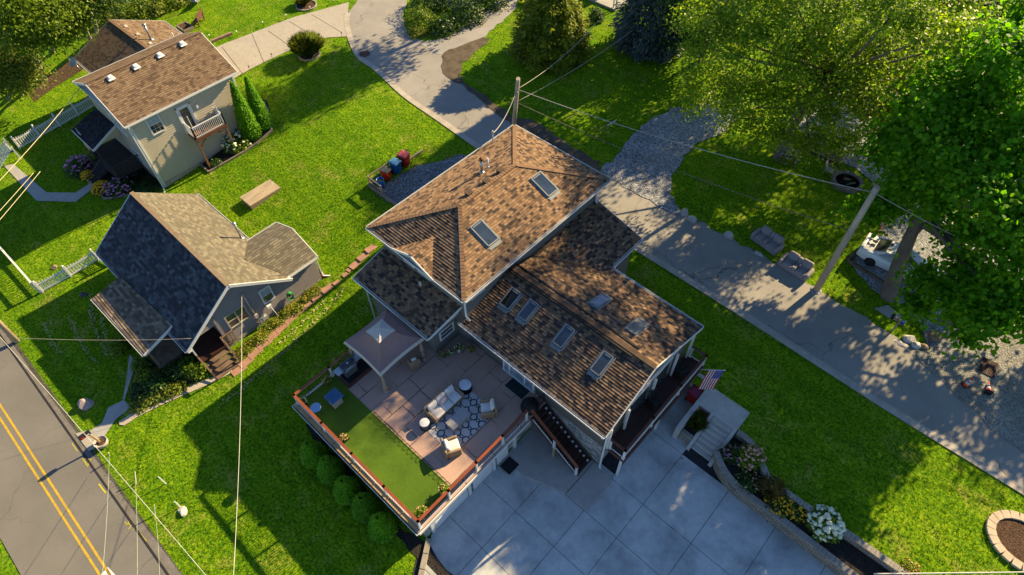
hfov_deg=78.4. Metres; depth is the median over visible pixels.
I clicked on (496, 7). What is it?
bush
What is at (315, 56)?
ring
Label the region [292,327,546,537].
roof deck
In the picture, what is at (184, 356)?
weed clump
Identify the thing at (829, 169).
lawn chair
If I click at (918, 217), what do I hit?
cable
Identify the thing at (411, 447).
wire edging
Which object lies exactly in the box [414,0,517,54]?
side drive
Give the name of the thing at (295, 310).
weed clump
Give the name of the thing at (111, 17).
bush
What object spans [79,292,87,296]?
rock
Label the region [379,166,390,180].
wheelie bin
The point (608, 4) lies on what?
porch
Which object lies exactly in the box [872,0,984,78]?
shade tree
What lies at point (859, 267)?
parking timbers
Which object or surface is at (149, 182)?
shrub
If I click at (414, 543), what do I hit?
shrub bed
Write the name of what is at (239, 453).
cable
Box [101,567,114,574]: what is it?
utility pole
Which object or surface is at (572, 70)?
cable
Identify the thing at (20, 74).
leafy tree
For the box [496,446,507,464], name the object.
entry door
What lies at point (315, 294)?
weed clump
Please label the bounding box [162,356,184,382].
weed clump
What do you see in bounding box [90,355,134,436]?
gray house walk
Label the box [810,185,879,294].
utility pole
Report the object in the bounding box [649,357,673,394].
porch door
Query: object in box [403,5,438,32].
bush
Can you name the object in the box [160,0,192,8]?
bush
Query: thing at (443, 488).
planter
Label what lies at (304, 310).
stepping stone
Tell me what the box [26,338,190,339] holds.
cable
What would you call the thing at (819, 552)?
retaining wall
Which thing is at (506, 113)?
cable
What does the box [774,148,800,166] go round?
flowering shrub
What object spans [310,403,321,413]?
mosaic table
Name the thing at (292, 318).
stepping stone
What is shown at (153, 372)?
ornamental grass
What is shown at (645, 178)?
gravel drive
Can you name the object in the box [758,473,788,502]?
ornamental grass
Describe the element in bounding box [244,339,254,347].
weed clump
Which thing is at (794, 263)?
loveseat
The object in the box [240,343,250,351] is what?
weed clump
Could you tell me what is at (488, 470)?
garage door
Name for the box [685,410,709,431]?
potted plant
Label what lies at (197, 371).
weed clump
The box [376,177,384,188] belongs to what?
blue barrel
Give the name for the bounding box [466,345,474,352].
planter
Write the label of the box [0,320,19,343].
utility pole
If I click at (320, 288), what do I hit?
weed clump
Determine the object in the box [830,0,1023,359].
broad leaf tree
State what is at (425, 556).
block kerb
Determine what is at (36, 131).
picket fence
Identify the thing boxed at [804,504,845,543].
hydrangea
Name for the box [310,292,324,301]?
stepping stone
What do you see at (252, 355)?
stepping stone
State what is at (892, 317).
roadside mailboxes
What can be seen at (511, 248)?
house
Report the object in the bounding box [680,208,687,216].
rock
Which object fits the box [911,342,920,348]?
rock
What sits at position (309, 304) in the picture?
stepping stone
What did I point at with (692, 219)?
rock
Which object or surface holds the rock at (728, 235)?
on the ground at (828, 398)
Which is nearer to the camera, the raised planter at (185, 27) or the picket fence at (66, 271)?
the picket fence at (66, 271)
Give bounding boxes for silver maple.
[661,0,1019,168]
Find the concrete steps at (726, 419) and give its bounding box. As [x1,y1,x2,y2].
[672,373,749,467]
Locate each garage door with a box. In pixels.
[433,488,467,528]
[472,463,491,488]
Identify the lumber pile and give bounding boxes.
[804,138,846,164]
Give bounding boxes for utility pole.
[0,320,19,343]
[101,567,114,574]
[512,77,519,124]
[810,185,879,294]
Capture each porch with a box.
[589,0,626,10]
[605,346,707,474]
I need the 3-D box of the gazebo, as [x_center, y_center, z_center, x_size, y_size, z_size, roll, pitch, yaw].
[-7.190,3.220,35.477,3.254,3.330,3.241,36,60,25]
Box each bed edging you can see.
[98,190,138,199]
[199,103,272,172]
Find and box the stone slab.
[875,305,900,320]
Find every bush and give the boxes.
[86,6,118,30]
[97,0,134,24]
[109,0,154,19]
[127,0,173,19]
[152,0,190,13]
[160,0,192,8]
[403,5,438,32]
[406,24,427,39]
[408,0,451,15]
[425,11,461,39]
[436,0,478,11]
[448,0,488,28]
[470,0,509,14]
[587,4,605,24]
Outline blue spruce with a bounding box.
[608,0,689,64]
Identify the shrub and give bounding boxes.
[61,154,95,178]
[100,176,135,200]
[128,175,162,195]
[207,156,222,168]
[720,442,741,467]
[733,467,762,494]
[735,443,766,472]
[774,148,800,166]
[899,557,921,574]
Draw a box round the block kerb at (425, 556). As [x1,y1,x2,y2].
[418,538,431,574]
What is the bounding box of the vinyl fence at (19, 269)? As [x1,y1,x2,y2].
[0,246,41,292]
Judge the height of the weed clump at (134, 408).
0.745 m
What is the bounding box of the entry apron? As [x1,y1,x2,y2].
[504,422,611,510]
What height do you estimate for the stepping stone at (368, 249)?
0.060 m
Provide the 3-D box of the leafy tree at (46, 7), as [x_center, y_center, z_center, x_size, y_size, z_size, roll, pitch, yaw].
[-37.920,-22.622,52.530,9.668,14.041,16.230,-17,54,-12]
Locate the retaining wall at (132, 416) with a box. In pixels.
[119,364,231,424]
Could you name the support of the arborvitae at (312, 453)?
on the shrub bed at (414, 543)
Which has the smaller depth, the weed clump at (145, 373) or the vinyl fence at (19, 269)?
the weed clump at (145, 373)
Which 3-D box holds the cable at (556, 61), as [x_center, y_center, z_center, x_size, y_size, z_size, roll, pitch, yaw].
[3.692,-17.396,46.283,0.033,1.630,13.420,24,56,18]
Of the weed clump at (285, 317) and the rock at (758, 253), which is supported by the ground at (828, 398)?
the rock at (758, 253)
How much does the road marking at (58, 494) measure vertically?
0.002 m
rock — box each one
[77,398,93,410]
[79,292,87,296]
[177,506,187,516]
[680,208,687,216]
[686,215,696,223]
[723,231,733,239]
[754,251,762,256]
[893,340,908,347]
[902,335,915,343]
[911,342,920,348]
[920,343,928,349]
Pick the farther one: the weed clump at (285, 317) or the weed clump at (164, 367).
the weed clump at (285, 317)
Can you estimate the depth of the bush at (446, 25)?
59.66 m
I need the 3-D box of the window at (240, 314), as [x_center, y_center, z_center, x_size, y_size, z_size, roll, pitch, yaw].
[-17.225,1.834,39.375,0.070,1.290,1.440,36,60,25]
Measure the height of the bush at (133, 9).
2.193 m
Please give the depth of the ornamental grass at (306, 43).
57.03 m
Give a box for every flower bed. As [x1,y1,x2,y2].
[98,168,169,196]
[202,97,272,169]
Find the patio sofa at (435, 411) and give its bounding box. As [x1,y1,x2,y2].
[423,382,463,424]
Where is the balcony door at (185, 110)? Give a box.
[174,102,199,133]
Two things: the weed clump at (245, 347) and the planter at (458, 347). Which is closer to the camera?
the planter at (458, 347)
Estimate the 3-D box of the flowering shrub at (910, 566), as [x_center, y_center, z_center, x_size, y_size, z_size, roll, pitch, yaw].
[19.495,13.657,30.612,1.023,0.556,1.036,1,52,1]
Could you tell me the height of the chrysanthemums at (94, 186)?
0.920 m
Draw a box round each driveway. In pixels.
[215,2,348,77]
[424,386,835,574]
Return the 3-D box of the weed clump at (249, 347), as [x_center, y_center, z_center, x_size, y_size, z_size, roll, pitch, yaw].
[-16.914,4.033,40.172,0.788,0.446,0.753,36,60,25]
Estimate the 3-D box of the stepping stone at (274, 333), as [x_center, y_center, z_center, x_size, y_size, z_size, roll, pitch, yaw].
[-15.550,3.145,40.861,0.500,0.060,0.930,31,59,23]
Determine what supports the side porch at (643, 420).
attached to the house at (511, 248)
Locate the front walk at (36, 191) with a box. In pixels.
[4,164,91,201]
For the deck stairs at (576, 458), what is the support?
on the driveway at (686, 496)
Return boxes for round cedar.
[505,0,596,75]
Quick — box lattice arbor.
[0,138,21,167]
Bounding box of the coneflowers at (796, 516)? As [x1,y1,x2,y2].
[785,501,807,525]
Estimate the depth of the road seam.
36.09 m
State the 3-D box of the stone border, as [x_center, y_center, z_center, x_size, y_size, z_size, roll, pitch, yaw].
[-27.998,-24.121,60.594,2.053,0.385,0.220,-33,58,-23]
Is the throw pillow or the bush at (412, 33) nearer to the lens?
the throw pillow
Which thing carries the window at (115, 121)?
in the beige house at (157, 92)
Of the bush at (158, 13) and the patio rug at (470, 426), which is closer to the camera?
the patio rug at (470, 426)
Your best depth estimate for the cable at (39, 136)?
42.66 m
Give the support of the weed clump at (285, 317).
on the weed strip
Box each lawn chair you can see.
[821,158,835,176]
[849,155,860,169]
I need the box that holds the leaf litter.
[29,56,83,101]
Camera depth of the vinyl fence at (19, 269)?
43.81 m
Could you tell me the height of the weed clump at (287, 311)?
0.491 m
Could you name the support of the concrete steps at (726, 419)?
on the ground at (828, 398)
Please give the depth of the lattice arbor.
51.61 m
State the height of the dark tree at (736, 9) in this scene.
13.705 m
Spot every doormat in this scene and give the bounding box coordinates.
[500,456,518,474]
[505,378,529,398]
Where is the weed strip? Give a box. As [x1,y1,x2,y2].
[236,285,322,360]
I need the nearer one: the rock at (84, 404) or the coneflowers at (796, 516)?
the coneflowers at (796, 516)
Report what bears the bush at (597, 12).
on the ground at (828, 398)
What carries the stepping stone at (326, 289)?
on the ground at (828, 398)
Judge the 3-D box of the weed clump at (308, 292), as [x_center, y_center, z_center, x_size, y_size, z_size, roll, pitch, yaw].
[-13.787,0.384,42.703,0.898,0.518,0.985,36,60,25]
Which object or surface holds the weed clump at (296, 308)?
on the weed strip
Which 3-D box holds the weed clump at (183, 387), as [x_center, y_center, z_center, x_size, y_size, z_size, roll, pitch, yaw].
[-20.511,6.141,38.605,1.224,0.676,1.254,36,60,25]
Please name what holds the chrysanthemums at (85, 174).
on the ground at (828, 398)
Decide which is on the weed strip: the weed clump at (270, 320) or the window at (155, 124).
the weed clump at (270, 320)
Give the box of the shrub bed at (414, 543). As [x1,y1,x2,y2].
[306,423,452,574]
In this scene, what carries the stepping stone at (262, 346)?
on the ground at (828, 398)
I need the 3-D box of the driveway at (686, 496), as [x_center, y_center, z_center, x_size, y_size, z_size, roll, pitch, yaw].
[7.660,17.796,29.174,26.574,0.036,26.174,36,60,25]
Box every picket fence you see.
[10,96,94,148]
[32,249,101,292]
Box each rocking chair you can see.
[645,387,662,412]
[673,357,688,379]
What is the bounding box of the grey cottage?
[91,191,329,379]
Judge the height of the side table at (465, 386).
0.526 m
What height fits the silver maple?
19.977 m
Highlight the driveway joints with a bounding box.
[222,14,343,73]
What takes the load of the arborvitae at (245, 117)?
on the flower bed at (221, 155)
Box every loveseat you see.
[750,225,784,255]
[777,250,813,281]
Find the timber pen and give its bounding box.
[367,149,422,205]
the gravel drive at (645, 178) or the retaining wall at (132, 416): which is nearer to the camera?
the retaining wall at (132, 416)
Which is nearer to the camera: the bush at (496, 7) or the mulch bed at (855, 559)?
the mulch bed at (855, 559)
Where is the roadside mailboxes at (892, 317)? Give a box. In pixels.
[890,313,905,331]
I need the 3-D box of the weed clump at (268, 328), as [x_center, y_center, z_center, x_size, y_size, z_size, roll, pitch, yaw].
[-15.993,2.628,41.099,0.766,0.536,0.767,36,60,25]
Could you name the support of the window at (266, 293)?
in the grey cottage
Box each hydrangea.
[220,129,251,153]
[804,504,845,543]
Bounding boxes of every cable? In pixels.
[0,86,80,179]
[0,171,40,218]
[0,173,32,209]
[0,337,205,574]
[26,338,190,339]
[233,342,241,574]
[494,92,515,132]
[518,30,632,100]
[518,103,847,229]
[519,24,595,87]
[520,90,870,191]
[873,571,1023,574]
[877,194,980,248]
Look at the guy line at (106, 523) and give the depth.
28.37 m
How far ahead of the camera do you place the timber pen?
47.54 m
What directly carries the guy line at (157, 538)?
on the ground at (828, 398)
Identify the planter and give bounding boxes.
[176,21,194,32]
[299,395,309,404]
[322,375,331,384]
[339,432,349,442]
[413,505,427,519]
[437,482,448,494]
[438,350,446,357]
[446,348,453,356]
[454,342,463,353]
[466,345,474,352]
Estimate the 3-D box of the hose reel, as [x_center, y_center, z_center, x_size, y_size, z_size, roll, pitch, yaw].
[-14.762,0.551,41.748,0.229,0.704,0.444,36,60,25]
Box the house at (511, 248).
[352,124,703,468]
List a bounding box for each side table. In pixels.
[419,418,430,431]
[458,379,471,394]
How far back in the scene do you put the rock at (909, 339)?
38.16 m
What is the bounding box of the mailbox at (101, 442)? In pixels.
[78,430,108,448]
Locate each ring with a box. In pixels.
[295,0,316,10]
[298,51,320,60]
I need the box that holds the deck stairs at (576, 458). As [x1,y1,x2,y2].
[530,404,591,475]
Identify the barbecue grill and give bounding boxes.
[333,353,360,377]
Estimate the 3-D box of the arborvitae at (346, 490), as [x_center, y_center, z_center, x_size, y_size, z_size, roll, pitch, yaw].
[-8.996,10.748,33.876,1.712,2.083,1.630,36,60,25]
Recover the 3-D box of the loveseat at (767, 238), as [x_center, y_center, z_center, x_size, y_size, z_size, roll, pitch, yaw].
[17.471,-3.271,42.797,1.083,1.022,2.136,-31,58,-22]
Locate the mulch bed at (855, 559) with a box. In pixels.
[718,437,893,574]
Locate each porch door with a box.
[623,382,650,423]
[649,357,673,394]
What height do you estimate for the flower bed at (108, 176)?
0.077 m
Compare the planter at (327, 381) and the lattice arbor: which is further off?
the lattice arbor
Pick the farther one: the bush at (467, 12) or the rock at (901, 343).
the bush at (467, 12)
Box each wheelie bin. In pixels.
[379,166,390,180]
[388,157,401,173]
[396,150,409,166]
[684,384,703,405]
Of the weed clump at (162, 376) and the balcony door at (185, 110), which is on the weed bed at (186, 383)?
the weed clump at (162, 376)
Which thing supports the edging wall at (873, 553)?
on the ground at (828, 398)
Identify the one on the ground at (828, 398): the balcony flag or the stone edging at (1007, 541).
the stone edging at (1007, 541)
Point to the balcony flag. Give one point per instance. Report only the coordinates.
(711, 378)
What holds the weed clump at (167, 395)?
on the weed bed at (186, 383)
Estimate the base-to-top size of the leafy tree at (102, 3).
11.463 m
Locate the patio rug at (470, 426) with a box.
[425,387,488,446]
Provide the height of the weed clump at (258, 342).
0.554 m
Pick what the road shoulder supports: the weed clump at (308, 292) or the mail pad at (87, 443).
the mail pad at (87, 443)
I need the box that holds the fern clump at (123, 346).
[106,335,130,356]
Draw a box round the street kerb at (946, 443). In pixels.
[344,13,1023,494]
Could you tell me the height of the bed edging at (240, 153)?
1.014 m
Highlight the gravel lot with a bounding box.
[797,66,1021,347]
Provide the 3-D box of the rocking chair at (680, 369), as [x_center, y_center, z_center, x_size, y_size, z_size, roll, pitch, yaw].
[9.614,4.585,35.545,0.958,1.212,0.610,31,58,22]
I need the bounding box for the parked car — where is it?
[856,233,938,284]
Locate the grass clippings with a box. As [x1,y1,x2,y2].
[41,287,342,407]
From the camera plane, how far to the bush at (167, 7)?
63.76 m
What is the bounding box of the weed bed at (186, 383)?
[130,356,213,404]
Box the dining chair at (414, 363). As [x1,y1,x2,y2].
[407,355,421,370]
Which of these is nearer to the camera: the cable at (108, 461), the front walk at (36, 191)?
the cable at (108, 461)
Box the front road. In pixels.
[0,338,166,574]
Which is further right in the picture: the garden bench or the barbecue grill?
the barbecue grill
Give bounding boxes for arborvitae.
[229,81,262,140]
[243,76,273,131]
[299,439,328,469]
[316,454,345,485]
[332,474,362,505]
[351,491,381,523]
[367,511,397,543]
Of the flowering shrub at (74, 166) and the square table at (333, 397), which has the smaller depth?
the square table at (333, 397)
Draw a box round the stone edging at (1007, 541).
[985,510,1023,570]
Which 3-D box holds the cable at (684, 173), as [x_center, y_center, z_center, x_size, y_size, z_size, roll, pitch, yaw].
[10.066,-8.036,40.292,22.859,0.935,0.036,25,56,19]
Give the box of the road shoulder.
[0,329,182,574]
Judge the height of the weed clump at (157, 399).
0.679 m
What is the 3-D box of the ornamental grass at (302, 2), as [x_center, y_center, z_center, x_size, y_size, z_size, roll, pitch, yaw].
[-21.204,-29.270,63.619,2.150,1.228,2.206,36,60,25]
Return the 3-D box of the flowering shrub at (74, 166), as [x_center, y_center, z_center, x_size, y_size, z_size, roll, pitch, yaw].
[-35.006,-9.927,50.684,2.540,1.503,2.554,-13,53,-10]
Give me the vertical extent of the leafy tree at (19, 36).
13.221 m
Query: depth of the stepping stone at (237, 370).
39.33 m
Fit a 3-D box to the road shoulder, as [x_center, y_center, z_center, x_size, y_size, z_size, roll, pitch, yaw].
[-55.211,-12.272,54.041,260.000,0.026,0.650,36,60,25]
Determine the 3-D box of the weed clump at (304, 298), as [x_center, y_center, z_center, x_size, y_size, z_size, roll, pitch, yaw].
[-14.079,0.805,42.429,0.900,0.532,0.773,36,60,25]
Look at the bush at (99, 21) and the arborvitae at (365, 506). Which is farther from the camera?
the bush at (99, 21)
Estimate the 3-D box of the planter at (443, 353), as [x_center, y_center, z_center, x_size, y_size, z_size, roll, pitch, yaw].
[-4.042,3.903,36.710,0.525,0.486,0.534,13,53,10]
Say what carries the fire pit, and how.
on the ground at (828, 398)
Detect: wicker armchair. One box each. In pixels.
[440,435,461,459]
[480,396,497,418]
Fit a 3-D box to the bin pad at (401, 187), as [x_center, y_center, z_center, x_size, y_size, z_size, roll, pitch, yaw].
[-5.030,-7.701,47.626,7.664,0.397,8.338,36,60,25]
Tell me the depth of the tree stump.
38.15 m
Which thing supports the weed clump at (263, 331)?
on the weed strip
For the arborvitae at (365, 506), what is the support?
on the shrub bed at (414, 543)
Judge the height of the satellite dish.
1.028 m
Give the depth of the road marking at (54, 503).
34.87 m
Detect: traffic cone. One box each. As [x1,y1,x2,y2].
[960,378,973,387]
[983,382,993,395]
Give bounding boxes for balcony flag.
[698,369,724,389]
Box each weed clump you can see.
[127,394,148,414]
[128,381,154,401]
[130,355,151,375]
[132,365,154,386]
[135,394,153,409]
[142,346,157,368]
[142,376,168,402]
[146,368,169,388]
[147,388,167,406]
[154,362,174,375]
[160,384,178,401]
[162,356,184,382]
[169,380,187,398]
[175,352,193,366]
[178,355,199,379]
[186,361,209,380]
[231,348,243,359]
[236,343,251,354]
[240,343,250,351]
[243,346,252,355]
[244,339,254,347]
[249,334,261,345]
[252,330,264,341]
[252,334,268,345]
[259,328,270,337]
[261,324,273,330]
[264,318,277,328]
[274,316,285,327]
[278,308,288,316]
[281,310,290,320]
[289,303,302,312]
[290,307,298,317]
[293,303,304,311]
[298,295,308,304]
[303,288,314,296]
[309,289,320,298]
[310,284,322,294]
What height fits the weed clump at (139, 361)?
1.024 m
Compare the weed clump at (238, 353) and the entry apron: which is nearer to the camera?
the entry apron
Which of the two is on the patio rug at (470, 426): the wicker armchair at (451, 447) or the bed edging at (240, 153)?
the wicker armchair at (451, 447)
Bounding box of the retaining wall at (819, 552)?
[711,451,858,574]
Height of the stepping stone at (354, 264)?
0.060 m
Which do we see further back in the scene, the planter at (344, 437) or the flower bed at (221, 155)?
the flower bed at (221, 155)
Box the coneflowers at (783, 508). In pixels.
[763,492,794,518]
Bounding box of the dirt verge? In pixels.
[441,37,599,169]
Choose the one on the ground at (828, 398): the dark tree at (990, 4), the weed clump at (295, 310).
the dark tree at (990, 4)
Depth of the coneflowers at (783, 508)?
32.68 m
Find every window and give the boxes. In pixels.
[107,112,128,136]
[129,145,148,168]
[145,114,166,135]
[223,304,250,329]
[258,284,275,304]
[439,321,454,341]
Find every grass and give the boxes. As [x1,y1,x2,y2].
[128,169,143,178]
[150,366,166,378]
[285,29,324,56]
[293,0,310,4]
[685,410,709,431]
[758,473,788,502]
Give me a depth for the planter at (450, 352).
36.67 m
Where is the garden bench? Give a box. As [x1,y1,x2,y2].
[192,8,204,26]
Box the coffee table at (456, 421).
[446,407,470,432]
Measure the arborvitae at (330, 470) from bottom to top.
2.269 m
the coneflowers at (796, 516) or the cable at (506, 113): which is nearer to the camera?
the coneflowers at (796, 516)
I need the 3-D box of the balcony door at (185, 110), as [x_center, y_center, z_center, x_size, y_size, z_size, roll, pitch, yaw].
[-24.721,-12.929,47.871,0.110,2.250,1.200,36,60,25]
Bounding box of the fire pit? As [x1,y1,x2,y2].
[831,170,863,193]
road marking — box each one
[0,403,110,574]
[0,417,100,574]
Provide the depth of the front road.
34.73 m
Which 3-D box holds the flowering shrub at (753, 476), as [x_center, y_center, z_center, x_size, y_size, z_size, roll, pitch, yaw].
[12.741,10.329,33.720,1.655,0.642,1.783,36,60,25]
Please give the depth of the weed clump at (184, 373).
39.11 m
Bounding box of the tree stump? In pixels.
[928,330,941,341]
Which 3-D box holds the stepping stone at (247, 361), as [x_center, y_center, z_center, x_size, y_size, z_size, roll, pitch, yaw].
[-16.794,4.718,39.707,0.529,0.060,0.945,36,60,25]
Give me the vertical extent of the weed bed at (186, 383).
0.210 m
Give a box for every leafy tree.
[0,0,99,81]
[0,0,110,53]
[0,43,62,106]
[27,0,112,40]
[67,0,135,33]
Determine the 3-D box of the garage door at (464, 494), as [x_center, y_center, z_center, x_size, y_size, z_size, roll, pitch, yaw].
[-3.226,11.459,32.978,0.075,1.980,2.400,36,60,25]
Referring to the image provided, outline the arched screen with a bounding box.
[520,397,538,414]
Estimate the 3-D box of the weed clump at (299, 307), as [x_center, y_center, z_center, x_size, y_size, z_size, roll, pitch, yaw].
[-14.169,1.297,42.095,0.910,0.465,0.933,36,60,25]
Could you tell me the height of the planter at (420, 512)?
0.651 m
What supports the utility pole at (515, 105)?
on the ground at (828, 398)
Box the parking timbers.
[846,217,904,295]
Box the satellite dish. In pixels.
[66,57,80,69]
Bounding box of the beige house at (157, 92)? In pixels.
[71,19,247,192]
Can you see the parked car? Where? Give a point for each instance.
(879, 251)
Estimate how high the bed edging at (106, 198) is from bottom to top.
0.249 m
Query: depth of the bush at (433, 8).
61.96 m
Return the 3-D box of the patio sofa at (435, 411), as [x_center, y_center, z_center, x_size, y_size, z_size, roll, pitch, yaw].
[-3.730,6.320,34.514,0.940,0.954,2.200,36,60,25]
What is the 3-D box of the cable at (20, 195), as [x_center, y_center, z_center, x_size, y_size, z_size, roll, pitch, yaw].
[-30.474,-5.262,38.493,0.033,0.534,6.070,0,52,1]
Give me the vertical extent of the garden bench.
1.175 m
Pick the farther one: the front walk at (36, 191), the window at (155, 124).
the front walk at (36, 191)
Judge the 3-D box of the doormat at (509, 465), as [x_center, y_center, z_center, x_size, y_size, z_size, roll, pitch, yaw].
[-0.144,9.965,35.190,0.750,0.014,0.800,36,60,25]
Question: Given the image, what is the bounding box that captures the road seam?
[0,334,168,574]
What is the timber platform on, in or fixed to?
on the ground at (828, 398)
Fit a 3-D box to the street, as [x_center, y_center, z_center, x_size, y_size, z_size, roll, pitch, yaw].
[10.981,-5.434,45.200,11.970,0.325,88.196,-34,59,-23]
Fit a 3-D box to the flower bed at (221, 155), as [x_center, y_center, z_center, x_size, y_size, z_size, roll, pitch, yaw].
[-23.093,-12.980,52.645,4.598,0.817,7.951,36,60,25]
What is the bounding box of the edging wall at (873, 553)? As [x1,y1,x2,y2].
[734,429,910,574]
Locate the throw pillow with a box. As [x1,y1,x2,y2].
[440,396,447,404]
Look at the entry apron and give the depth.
34.93 m
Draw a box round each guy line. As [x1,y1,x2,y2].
[102,476,108,574]
[135,479,137,572]
[154,505,159,574]
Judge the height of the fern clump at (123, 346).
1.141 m
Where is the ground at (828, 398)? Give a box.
[0,0,1023,574]
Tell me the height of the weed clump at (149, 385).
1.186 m
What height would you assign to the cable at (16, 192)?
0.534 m
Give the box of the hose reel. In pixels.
[286,292,293,299]
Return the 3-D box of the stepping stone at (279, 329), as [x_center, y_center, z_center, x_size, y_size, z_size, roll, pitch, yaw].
[-15.115,2.615,41.252,0.500,0.060,0.930,33,59,23]
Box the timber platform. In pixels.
[240,179,280,209]
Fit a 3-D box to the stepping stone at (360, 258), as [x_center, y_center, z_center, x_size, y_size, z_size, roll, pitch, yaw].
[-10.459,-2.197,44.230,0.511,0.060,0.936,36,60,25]
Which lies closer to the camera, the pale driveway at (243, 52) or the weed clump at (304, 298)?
the weed clump at (304, 298)
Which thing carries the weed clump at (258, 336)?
on the weed strip
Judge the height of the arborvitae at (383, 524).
2.285 m
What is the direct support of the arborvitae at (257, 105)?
on the flower bed at (221, 155)
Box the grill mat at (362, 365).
[340,358,369,383]
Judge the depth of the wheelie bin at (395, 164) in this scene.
47.89 m
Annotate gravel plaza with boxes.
[913,323,1023,450]
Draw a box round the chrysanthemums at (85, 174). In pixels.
[80,169,93,182]
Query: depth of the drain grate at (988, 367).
36.99 m
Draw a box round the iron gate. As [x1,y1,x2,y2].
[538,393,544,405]
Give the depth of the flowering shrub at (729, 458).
34.47 m
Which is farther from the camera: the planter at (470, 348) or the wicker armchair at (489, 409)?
the planter at (470, 348)
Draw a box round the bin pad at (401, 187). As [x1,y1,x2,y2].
[374,154,465,205]
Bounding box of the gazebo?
[344,309,426,392]
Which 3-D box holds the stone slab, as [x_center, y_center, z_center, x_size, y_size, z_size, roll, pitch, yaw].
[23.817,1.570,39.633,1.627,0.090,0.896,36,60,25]
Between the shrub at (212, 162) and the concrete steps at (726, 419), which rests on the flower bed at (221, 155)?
the shrub at (212, 162)
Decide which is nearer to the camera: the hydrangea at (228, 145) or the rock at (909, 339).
the rock at (909, 339)
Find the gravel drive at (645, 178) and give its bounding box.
[601,99,739,213]
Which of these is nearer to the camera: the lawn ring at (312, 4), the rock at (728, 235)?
the rock at (728, 235)
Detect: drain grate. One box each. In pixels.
[359,50,369,56]
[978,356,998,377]
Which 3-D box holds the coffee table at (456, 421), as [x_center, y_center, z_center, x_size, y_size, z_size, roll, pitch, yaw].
[-2.909,7.189,34.142,0.612,0.410,1.320,36,60,25]
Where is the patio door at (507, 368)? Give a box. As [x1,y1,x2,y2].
[502,361,535,393]
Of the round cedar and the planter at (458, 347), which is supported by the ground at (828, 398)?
the round cedar
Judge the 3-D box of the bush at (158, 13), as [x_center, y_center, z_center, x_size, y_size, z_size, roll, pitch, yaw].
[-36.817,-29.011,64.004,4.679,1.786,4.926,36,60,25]
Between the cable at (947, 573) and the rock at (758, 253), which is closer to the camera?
the cable at (947, 573)
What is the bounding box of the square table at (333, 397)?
[324,388,343,408]
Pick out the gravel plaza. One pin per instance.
(1000, 410)
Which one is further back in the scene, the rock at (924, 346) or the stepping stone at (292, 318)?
the stepping stone at (292, 318)
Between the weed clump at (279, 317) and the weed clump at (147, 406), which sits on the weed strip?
the weed clump at (279, 317)
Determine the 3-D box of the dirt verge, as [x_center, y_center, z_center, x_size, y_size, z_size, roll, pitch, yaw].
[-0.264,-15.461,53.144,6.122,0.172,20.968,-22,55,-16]
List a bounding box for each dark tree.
[648,0,750,69]
[677,0,796,26]
[939,0,1023,50]
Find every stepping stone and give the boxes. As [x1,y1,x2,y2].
[230,366,246,376]
[238,357,254,368]
[247,347,262,359]
[256,339,272,349]
[265,330,280,341]
[274,323,289,333]
[284,313,298,324]
[292,307,307,316]
[301,299,315,308]
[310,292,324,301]
[320,283,333,293]
[348,259,360,269]
[356,252,368,261]
[364,244,376,253]
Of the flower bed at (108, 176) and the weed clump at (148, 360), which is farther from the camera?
the flower bed at (108, 176)
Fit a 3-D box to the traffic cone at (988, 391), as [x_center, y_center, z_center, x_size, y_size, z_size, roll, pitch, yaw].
[27.392,5.751,36.100,0.400,0.400,0.800,23,50,18]
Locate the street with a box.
[349,0,1023,485]
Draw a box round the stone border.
[211,32,231,42]
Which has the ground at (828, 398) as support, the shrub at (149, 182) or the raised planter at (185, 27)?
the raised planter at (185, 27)
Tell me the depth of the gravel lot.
42.87 m
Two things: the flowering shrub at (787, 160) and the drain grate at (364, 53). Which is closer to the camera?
the flowering shrub at (787, 160)
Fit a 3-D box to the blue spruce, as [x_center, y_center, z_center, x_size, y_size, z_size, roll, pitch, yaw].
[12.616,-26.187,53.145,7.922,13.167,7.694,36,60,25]
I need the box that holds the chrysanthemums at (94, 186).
[90,180,108,195]
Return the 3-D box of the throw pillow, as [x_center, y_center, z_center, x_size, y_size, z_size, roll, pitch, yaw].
[-3.743,6.180,34.352,0.200,0.336,0.460,36,60,25]
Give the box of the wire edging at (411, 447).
[374,412,450,485]
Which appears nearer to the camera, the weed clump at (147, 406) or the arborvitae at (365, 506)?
the arborvitae at (365, 506)
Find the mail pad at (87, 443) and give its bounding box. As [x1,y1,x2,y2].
[76,430,96,450]
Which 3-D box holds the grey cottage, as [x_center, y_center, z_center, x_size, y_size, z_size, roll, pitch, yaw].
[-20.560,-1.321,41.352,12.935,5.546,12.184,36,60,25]
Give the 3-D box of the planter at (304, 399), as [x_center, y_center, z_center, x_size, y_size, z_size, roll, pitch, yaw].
[-11.550,6.243,34.867,0.630,0.644,0.597,36,60,25]
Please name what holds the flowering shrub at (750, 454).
on the mulch bed at (855, 559)
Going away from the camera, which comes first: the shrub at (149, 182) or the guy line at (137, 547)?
the guy line at (137, 547)

